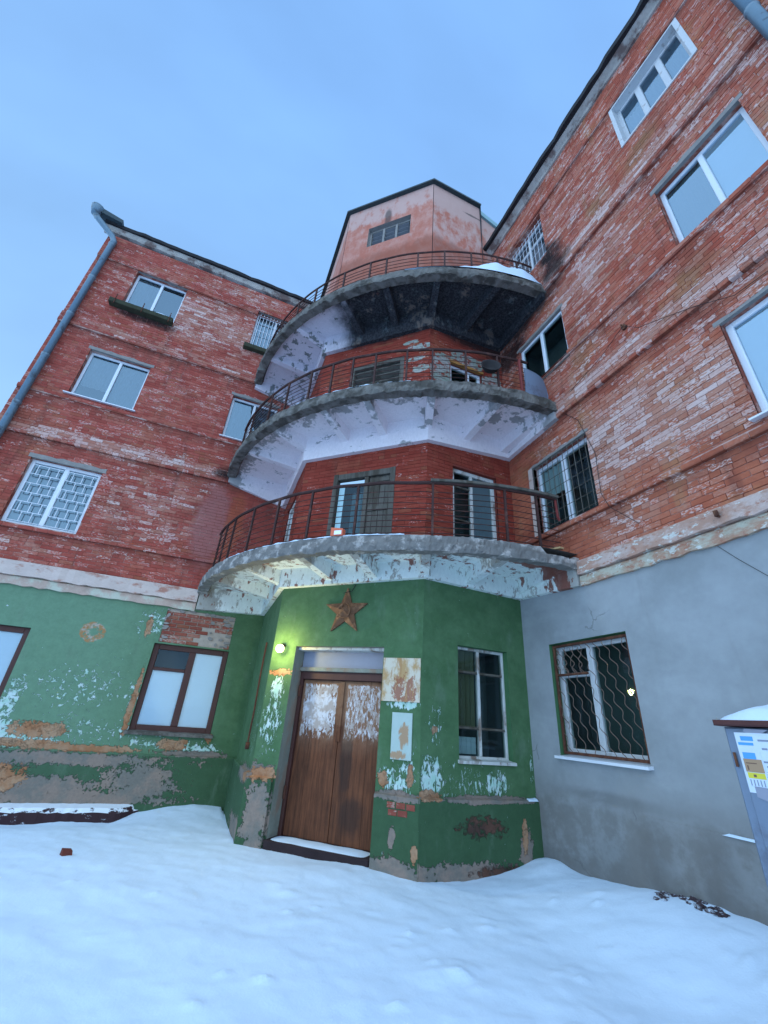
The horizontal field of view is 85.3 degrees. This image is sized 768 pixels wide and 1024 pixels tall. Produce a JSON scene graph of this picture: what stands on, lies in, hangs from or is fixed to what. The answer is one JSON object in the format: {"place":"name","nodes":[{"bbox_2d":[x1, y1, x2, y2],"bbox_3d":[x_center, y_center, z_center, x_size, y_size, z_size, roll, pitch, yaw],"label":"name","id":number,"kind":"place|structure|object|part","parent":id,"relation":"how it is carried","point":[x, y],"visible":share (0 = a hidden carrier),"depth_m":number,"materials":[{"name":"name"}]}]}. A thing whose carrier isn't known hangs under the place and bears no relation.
{"place":"outdoors","nodes":[
{"label":"outdoors","id":0,"kind":"place"},
{"bbox_2d":[0,0,639,527],"label":"sky","id":1,"kind":"structure","parent":0,"point":[243,136],"materials":[{"name":"blue"}]},
{"bbox_2d":[271,836,369,857],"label":"ledge snow","id":2,"kind":"structure","parent":0,"point":[326,847],"depth_m":5.59,"materials":[{"name":"white snow"}]},
{"bbox_2d":[0,804,767,1023],"bbox_3d":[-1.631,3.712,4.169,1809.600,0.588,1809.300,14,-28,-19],"label":"snow ground","id":3,"kind":"structure","parent":0,"point":[190,914],"depth_m":3.46,"materials":[{"name":"white snow"}]},
{"bbox_2d":[60,848,72,855],"bbox_3d":[-3.762,4.034,4.948,0.080,0.075,0.115,-19,-35,38],"label":"brick fragment","id":4,"kind":"object","parent":3,"relation":"on","point":[66,851],"visible":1,"depth_m":4.93,"materials":[{"name":"red brick"}]},
{"bbox_2d":[0,0,767,925],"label":"building","id":5,"kind":"structure","parent":3,"relation":"on","point":[596,676],"depth_m":7.13,"materials":[{"name":"brick"}]},
{"bbox_2d":[0,625,30,696],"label":"window","id":6,"kind":"structure","parent":5,"relation":"in","point":[12,638],"depth_m":7.66,"materials":[{"name":"brown paint"}]},
{"bbox_2d":[1,452,106,533],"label":"window","id":7,"kind":"structure","parent":5,"relation":"in","point":[51,496],"depth_m":8.96,"materials":[{"name":"white plastic"}]},
{"bbox_2d":[0,202,123,437],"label":"drainpipe","id":8,"kind":"object","parent":5,"relation":"attached to","point":[100,213],"visible":1,"depth_m":10.36,"materials":[{"name":"metal"}]},
{"bbox_2d":[63,345,154,411],"bbox_3d":[-6.849,-3.174,10.550,1.770,1.850,0.690,14,-28,-19],"label":"window","id":9,"kind":"structure","parent":5,"relation":"in","point":[103,379],"depth_m":10.55,"materials":[{"name":"white plastic"}]},
{"bbox_2d":[108,271,187,326],"bbox_3d":[-6.531,-5.992,11.937,1.740,1.860,0.845,14,-28,-19],"label":"window","id":10,"kind":"structure","parent":5,"relation":"in","point":[145,299],"depth_m":11.95,"materials":[{"name":"white plastic"}]},
{"bbox_2d":[123,643,228,738],"bbox_3d":[-4.137,3.620,8.555,1.860,1.980,0.660,14,-28,-19],"label":"window","id":11,"kind":"structure","parent":5,"relation":"in","point":[180,690],"depth_m":8.40,"materials":[{"name":"brown paint"}]},
{"bbox_2d":[219,391,280,441],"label":"window","id":12,"kind":"structure","parent":5,"relation":"in","point":[241,411],"depth_m":11.58,"materials":[{"name":"white plastic"}]},
{"bbox_2d":[245,642,267,748],"bbox_3d":[-2.260,3.223,7.425,0.055,1.746,0.121,14,-28,-19],"label":"conduit","id":13,"kind":"object","parent":5,"relation":"attached to","point":[247,744],"visible":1,"depth_m":7.34,"materials":[{"name":"metal"}]},
{"bbox_2d":[243,312,287,354],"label":"window","id":14,"kind":"structure","parent":5,"relation":"in","point":[263,332],"depth_m":12.96,"materials":[{"name":"white plastic"}]},
{"bbox_2d":[276,643,285,652],"bbox_3d":[-1.724,2.269,6.960,0.131,0.157,0.193,2,-27,5],"label":"wall lamp","id":15,"kind":"object","parent":5,"relation":"attached to","point":[280,647],"visible":1,"depth_m":6.89,"materials":[{"name":"white glass"}]},
{"bbox_2d":[284,501,295,540],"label":"window","id":16,"kind":"structure","parent":5,"relation":"in","point":[292,510],"depth_m":9.52,"materials":[{"name":"white paint"}]},
{"bbox_2d":[226,533,403,558],"bbox_3d":[-1.385,0.550,6.837,3.680,0.042,0.437,-10,-30,26],"label":"snow strip","id":17,"kind":"object","parent":5,"relation":"on","point":[329,536],"visible":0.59,"depth_m":6.40,"materials":[{"name":"white snow"}]},
{"bbox_2d":[262,647,383,867],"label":"door","id":18,"kind":"structure","parent":5,"relation":"in","point":[329,790],"depth_m":6.30,"materials":[{"name":"brown paint"}]},
{"bbox_2d":[330,528,345,536],"bbox_3d":[-0.707,0.314,6.407,0.200,0.140,0.103,-5,-28,18],"label":"carton","id":19,"kind":"object","parent":5,"relation":"on","point":[337,531],"visible":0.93,"depth_m":6.36,"materials":[{"name":"cardboard"}]},
{"bbox_2d":[326,585,367,630],"bbox_3d":[-0.643,1.566,6.913,0.761,0.786,0.127,-6,-29,20],"label":"star","id":20,"kind":"object","parent":5,"relation":"attached to","point":[346,609],"visible":1,"depth_m":6.84,"materials":[{"name":"brown metal"}]},
{"bbox_2d":[297,380,410,403],"bbox_3d":[-0.629,-2.248,7.815,2.342,0.045,0.245,-6,-29,19],"label":"snow strip","id":21,"kind":"object","parent":5,"relation":"on","point":[351,387],"visible":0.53,"depth_m":7.69,"materials":[{"name":"white snow"}]},
{"bbox_2d":[326,466,395,534],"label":"door","id":22,"kind":"structure","parent":5,"relation":"in","point":[386,474],"depth_m":7.95,"materials":[{"name":"grey wood"}]},
{"bbox_2d":[352,356,404,386],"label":"door","id":23,"kind":"structure","parent":5,"relation":"in","point":[398,376],"depth_m":9.41,"materials":[{"name":"grey wood"}]},
{"bbox_2d":[369,219,410,245],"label":"window","id":24,"kind":"structure","parent":5,"relation":"in","point":[402,228],"depth_m":11.93,"materials":[{"name":"grey glass"}]},
{"bbox_2d":[381,658,420,702],"bbox_3d":[0.252,2.459,6.130,0.585,0.600,0.008,-6,-29,20],"label":"notice plate","id":25,"kind":"object","parent":5,"relation":"attached to","point":[401,680],"visible":1,"depth_m":6.12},
{"bbox_2d":[390,712,412,760],"bbox_3d":[0.243,3.104,5.785,0.300,0.580,0.010,-6,-29,20],"label":"notice plate","id":26,"kind":"object","parent":5,"relation":"attached to","point":[401,740],"visible":1,"depth_m":5.78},
{"bbox_2d":[450,359,482,382],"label":"window","id":27,"kind":"structure","parent":5,"relation":"in","point":[461,379],"depth_m":9.40,"materials":[{"name":"white plastic"}]},
{"bbox_2d":[405,262,539,283],"bbox_3d":[2.011,-5.041,9.480,3.228,0.647,1.435,6,-27,-3],"label":"snow heap","id":28,"kind":"object","parent":5,"relation":"on","point":[500,268],"visible":0.15,"depth_m":8.86,"materials":[{"name":"white snow"}]},
{"bbox_2d":[453,468,496,539],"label":"window","id":29,"kind":"structure","parent":5,"relation":"in","point":[457,474],"depth_m":8.05,"materials":[{"name":"white paint"}]},
{"bbox_2d":[458,646,516,765],"bbox_3d":[1.411,2.964,6.510,1.320,1.940,0.650,14,-28,-19],"label":"window","id":30,"kind":"structure","parent":5,"relation":"in","point":[483,738],"depth_m":6.56,"materials":[{"name":"glass"}]},
{"bbox_2d":[481,359,500,373],"bbox_3d":[1.952,-2.661,7.632,0.370,0.358,0.190,3,-27,2],"label":"basin","id":31,"kind":"object","parent":5,"relation":"hanging from","point":[489,366],"visible":1,"depth_m":7.68,"materials":[{"name":"grey metal"}]},
{"bbox_2d":[511,221,545,273],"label":"window","id":32,"kind":"structure","parent":5,"relation":"in","point":[535,250],"depth_m":10.09,"materials":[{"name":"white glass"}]},
{"bbox_2d":[527,798,538,801],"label":"ledge snow","id":33,"kind":"structure","parent":5,"relation":"on","point":[532,799],"depth_m":5.91,"materials":[{"name":"white snow"}]},
{"bbox_2d":[517,303,569,379],"bbox_3d":[3.435,-3.152,8.532,0.590,1.700,1.640,14,-28,-19],"label":"window","id":34,"kind":"structure","parent":5,"relation":"in","point":[552,346],"depth_m":8.87,"materials":[{"name":"white plastic"}]},
{"bbox_2d":[550,546,563,549],"bbox_3d":[2.441,0.613,6.476,0.660,0.030,0.062,-17,-34,35],"label":"board","id":35,"kind":"object","parent":5,"relation":"on","point":[559,548],"visible":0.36,"depth_m":6.31,"materials":[{"name":"beige wood"}]},
{"bbox_2d":[528,428,598,536],"bbox_3d":[3.262,-0.379,7.123,0.646,1.770,1.670,14,-28,-19],"label":"window","id":36,"kind":"structure","parent":5,"relation":"in","point":[569,476],"depth_m":7.39,"materials":[{"name":"white plastic"}]},
{"bbox_2d":[566,414,639,523],"bbox_3d":[3.248,-0.790,6.393,0.063,2.506,0.887,14,-28,-19],"label":"cable","id":37,"kind":"object","parent":5,"relation":"attached to","point":[597,470],"visible":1,"depth_m":6.33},
{"bbox_2d":[552,634,653,769],"bbox_3d":[3.013,2.506,5.637,0.720,1.880,1.760,14,-28,-19],"label":"window","id":38,"kind":"structure","parent":5,"relation":"in","point":[602,716],"depth_m":5.85,"materials":[{"name":"glass"}]},
{"bbox_2d":[620,324,627,330],"bbox_3d":[3.731,-2.889,6.505,0.114,0.090,0.090,14,-28,-19],"label":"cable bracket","id":39,"kind":"object","parent":5,"relation":"attached to","point":[624,327],"visible":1,"depth_m":6.49,"materials":[{"name":"metal"}]},
{"bbox_2d":[608,18,697,147],"bbox_3d":[4.925,-7.447,7.446,0.660,1.720,1.650,14,-28,-19],"label":"window","id":40,"kind":"structure","parent":5,"relation":"in","point":[667,69],"depth_m":7.49,"materials":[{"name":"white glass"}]},
{"bbox_2d":[570,271,767,391],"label":"cable","id":41,"kind":"object","parent":5,"relation":"attached to","point":[670,315],"visible":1,"depth_m":5.66,"materials":[{"name":"black rubber"}]},
{"bbox_2d":[649,92,767,242],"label":"window","id":42,"kind":"structure","parent":5,"relation":"in","point":[731,157],"depth_m":5.88,"materials":[{"name":"white plastic"}]},
{"bbox_2d":[712,510,719,517],"bbox_3d":[3.616,0.028,4.509,0.132,0.076,0.050,14,-28,-19],"label":"hook","id":43,"kind":"object","parent":5,"relation":"attached to","point":[715,513],"visible":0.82,"depth_m":4.48,"materials":[{"name":"metal"}]},
{"bbox_2d":[724,834,754,842],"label":"ledge snow","id":44,"kind":"structure","parent":5,"relation":"on","point":[741,838],"depth_m":3.77,"materials":[{"name":"white snow"}]},
{"bbox_2d":[712,285,767,422],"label":"window","id":45,"kind":"structure","parent":5,"relation":"in","point":[748,334],"depth_m":4.81,"materials":[{"name":"white plastic"}]},
{"bbox_2d":[730,0,767,40],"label":"drainpipe","id":46,"kind":"object","parent":5,"relation":"attached to","point":[754,13],"visible":1,"depth_m":5.45,"materials":[{"name":"metal"}]},
{"bbox_2d":[694,902,706,907],"bbox_3d":[2.898,3.618,3.832,0.112,0.048,0.110,14,-28,-19],"label":"clod","id":47,"kind":"object","parent":3,"relation":"on","point":[700,904],"visible":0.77,"depth_m":3.82,"materials":[{"name":"soil"}]},
{"bbox_2d":[703,908,715,913],"bbox_3d":[2.927,3.591,3.748,0.104,0.048,0.080,-15,-32,33],"label":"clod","id":48,"kind":"object","parent":3,"relation":"on","point":[709,910],"visible":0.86,"depth_m":3.74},
{"bbox_2d":[712,911,724,917],"bbox_3d":[2.954,3.556,3.676,0.084,0.046,0.095,14,-28,-19],"label":"clod","id":49,"kind":"object","parent":3,"relation":"on","point":[717,913],"visible":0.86,"depth_m":3.67,"materials":[{"name":"brown soil"}]},
{"bbox_2d":[712,705,767,887],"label":"utility cabinet","id":50,"kind":"object","parent":3,"relation":"on","point":[746,730],"visible":1,"depth_m":2.57,"materials":[{"name":"grey metal"}]},
{"bbox_3d":[2.401,1.978,1.919,0.010,1.620,0.980,14,-28,-19],"label":"door","id":51,"kind":"part","parent":50,"relation":"part of","materials":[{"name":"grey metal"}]},
{"bbox_2d":[524,368,548,398],"bbox_3d":[2.877,-2.344,7.827,0.581,0.650,0.096,17,-30,-24],"label":"metal sheet","id":52,"kind":"object","parent":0,"point":[534,384],"visible":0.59,"depth_m":7.79,"materials":[{"name":"grey metal"}]}
]}

